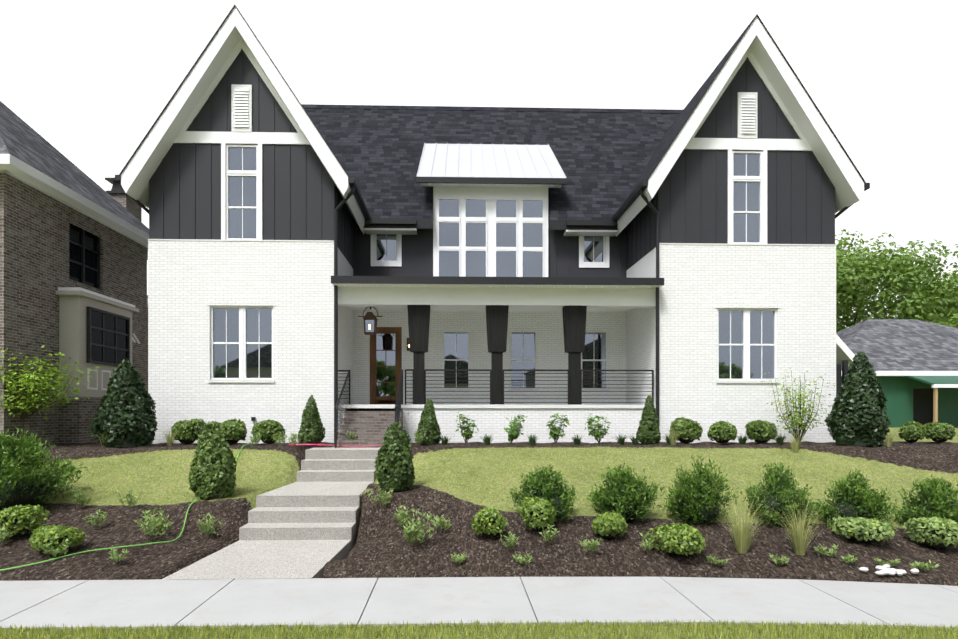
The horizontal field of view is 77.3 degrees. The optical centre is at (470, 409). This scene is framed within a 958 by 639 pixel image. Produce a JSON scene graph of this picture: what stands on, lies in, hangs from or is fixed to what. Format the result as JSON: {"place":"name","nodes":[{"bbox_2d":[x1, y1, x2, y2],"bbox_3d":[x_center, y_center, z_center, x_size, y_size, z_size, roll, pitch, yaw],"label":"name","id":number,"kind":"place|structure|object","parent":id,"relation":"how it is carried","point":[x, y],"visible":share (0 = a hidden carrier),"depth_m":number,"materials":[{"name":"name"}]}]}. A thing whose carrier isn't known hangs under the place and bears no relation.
{"place":"outdoors","nodes":[
{"label":"outdoors","id":0,"kind":"place"},
{"bbox_2d":[0,427,957,638],"bbox_3d":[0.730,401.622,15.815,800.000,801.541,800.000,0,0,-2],"label":"ground","id":1,"kind":"structure","parent":0,"point":[381,549],"depth_m":10.41,"materials":[{"name":"brown soil"}]},
{"bbox_2d":[0,101,148,445],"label":"neighboring brick house","id":2,"kind":"structure","parent":1,"relation":"on","point":[73,258],"depth_m":15.41,"materials":[{"name":"brown brick"}]},
{"bbox_2d":[0,421,380,570],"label":"garden hoses","id":3,"kind":"object","parent":1,"relation":"on","point":[155,542],"visible":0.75,"depth_m":9.44,"materials":[{"name":"green"}]},
{"bbox_2d":[115,4,369,443],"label":"house wing","id":4,"kind":"structure","parent":1,"relation":"on","point":[237,181],"depth_m":15.65,"materials":[{"name":"white brick"}]},
{"bbox_2d":[161,447,379,579],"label":"front walkway steps","id":5,"kind":"structure","parent":1,"relation":"on","point":[305,525],"depth_m":10.48,"materials":[{"name":"grey concrete"}]},
{"bbox_2d":[0,496,705,555],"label":"shrubs","id":6,"kind":"object","parent":1,"relation":"on","point":[616,522],"visible":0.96,"depth_m":9.25,"materials":[{"name":"green plant"}]},
{"bbox_2d":[251,286,658,447],"bbox_3d":[-0.401,-0.988,15.606,9.771,4.420,4.711,0,0,23],"label":"entrance","id":7,"kind":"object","parent":1,"relation":"on","point":[368,428],"depth_m":15.54,"materials":[{"name":"brick"}]},
{"bbox_2d":[0,279,956,571],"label":"shrub stems","id":8,"kind":"object","parent":1,"relation":"on","point":[36,495],"visible":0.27,"depth_m":10.31,"materials":[{"name":"black"}]},
{"bbox_2d":[0,345,834,437],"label":"lime foliage","id":9,"kind":"object","parent":8,"relation":"attached to","point":[31,384],"visible":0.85,"depth_m":14.16,"materials":[{"name":"green plant"}]},
{"bbox_2d":[865,266,957,327],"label":"tree foliage","id":10,"kind":"object","parent":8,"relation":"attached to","point":[952,321],"visible":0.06,"depth_m":49.09,"materials":[{"name":"green plant"}]},
{"bbox_2d":[0,425,957,527],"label":"bushes","id":11,"kind":"object","parent":1,"relation":"on","point":[14,451],"visible":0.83,"depth_m":10.20,"materials":[{"name":"green plant"}]},
{"bbox_2d":[0,431,957,569],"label":"perennial foliage","id":12,"kind":"object","parent":1,"relation":"on","point":[863,524],"visible":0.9,"depth_m":9.53,"materials":[{"name":"green plant"}]},
{"bbox_2d":[297,395,660,490],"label":"conical evergreen shrubs","id":13,"kind":"object","parent":1,"relation":"on","point":[397,479],"visible":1,"depth_m":14.59,"materials":[{"name":"green plant"}]},
{"bbox_2d":[89,351,890,447],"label":"conical evergreen shrubs","id":14,"kind":"object","parent":1,"relation":"on","point":[839,421],"visible":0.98,"depth_m":14.17,"materials":[{"name":"green plant"}]},
{"bbox_2d":[301,104,682,235],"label":"house roof","id":15,"kind":"structure","parent":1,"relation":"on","point":[603,157],"depth_m":21.01,"materials":[{"name":"grey asphalt"}]},
{"bbox_2d":[97,428,896,555],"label":"ornamental grasses","id":16,"kind":"object","parent":1,"relation":"on","point":[798,537],"visible":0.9,"depth_m":9.12,"materials":[{"name":"green plant"}]},
{"bbox_2d":[331,143,663,442],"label":"house","id":17,"kind":"structure","parent":1,"relation":"on","point":[494,298],"depth_m":18.70,"materials":[{"name":"white brick"}]},
{"bbox_2d":[455,412,610,441],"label":"shrubs","id":18,"kind":"object","parent":1,"relation":"on","point":[515,435],"visible":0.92,"depth_m":15.08,"materials":[{"name":"green plant"}]},
{"bbox_2d":[171,417,956,498],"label":"foliage","id":19,"kind":"object","parent":1,"relation":"on","point":[200,479],"visible":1,"depth_m":14.62,"materials":[{"name":"green plant"}]},
{"bbox_2d":[438,433,787,444],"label":"small plants","id":20,"kind":"object","parent":1,"relation":"on","point":[621,440],"visible":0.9,"depth_m":14.81,"materials":[{"name":"green plant"}]},
{"bbox_2d":[611,14,869,442],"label":"house wing","id":21,"kind":"structure","parent":1,"relation":"on","point":[750,183],"depth_m":16.03,"materials":[{"name":"white brick"}]},
{"bbox_2d":[836,334,854,399],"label":"house wing","id":22,"kind":"structure","parent":1,"relation":"on","point":[845,355],"depth_m":22.31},
{"bbox_2d":[859,564,918,575],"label":"river stones","id":23,"kind":"object","parent":1,"relation":"on","point":[885,569],"visible":1,"depth_m":8.58,"materials":[{"name":"white stone"}]},
{"bbox_2d":[835,229,957,331],"bbox_3d":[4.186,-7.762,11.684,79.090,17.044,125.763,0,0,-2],"label":"tree","id":24,"kind":"object","parent":1,"relation":"on","point":[857,278],"visible":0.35,"depth_m":46.44,"materials":[{"name":"green plant"}]},
{"bbox_2d":[836,319,957,426],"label":"neighboring house","id":25,"kind":"structure","parent":1,"relation":"on","point":[914,362],"depth_m":30.70,"materials":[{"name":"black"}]},
{"bbox_2d":[0,577,957,629],"bbox_3d":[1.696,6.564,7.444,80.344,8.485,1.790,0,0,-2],"label":"sidewalk","id":26,"kind":"structure","parent":0,"point":[107,604],"depth_m":7.28,"materials":[{"name":"concrete"}]},
{"bbox_2d":[0,446,957,638],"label":"lawn","id":27,"kind":"structure","parent":0,"point":[909,633],"depth_m":6.34,"materials":[{"name":"green plant"}]},
{"bbox_2d":[0,0,957,326],"label":"sky","id":28,"kind":"structure","parent":0,"point":[91,78],"materials":[{"name":"white"}]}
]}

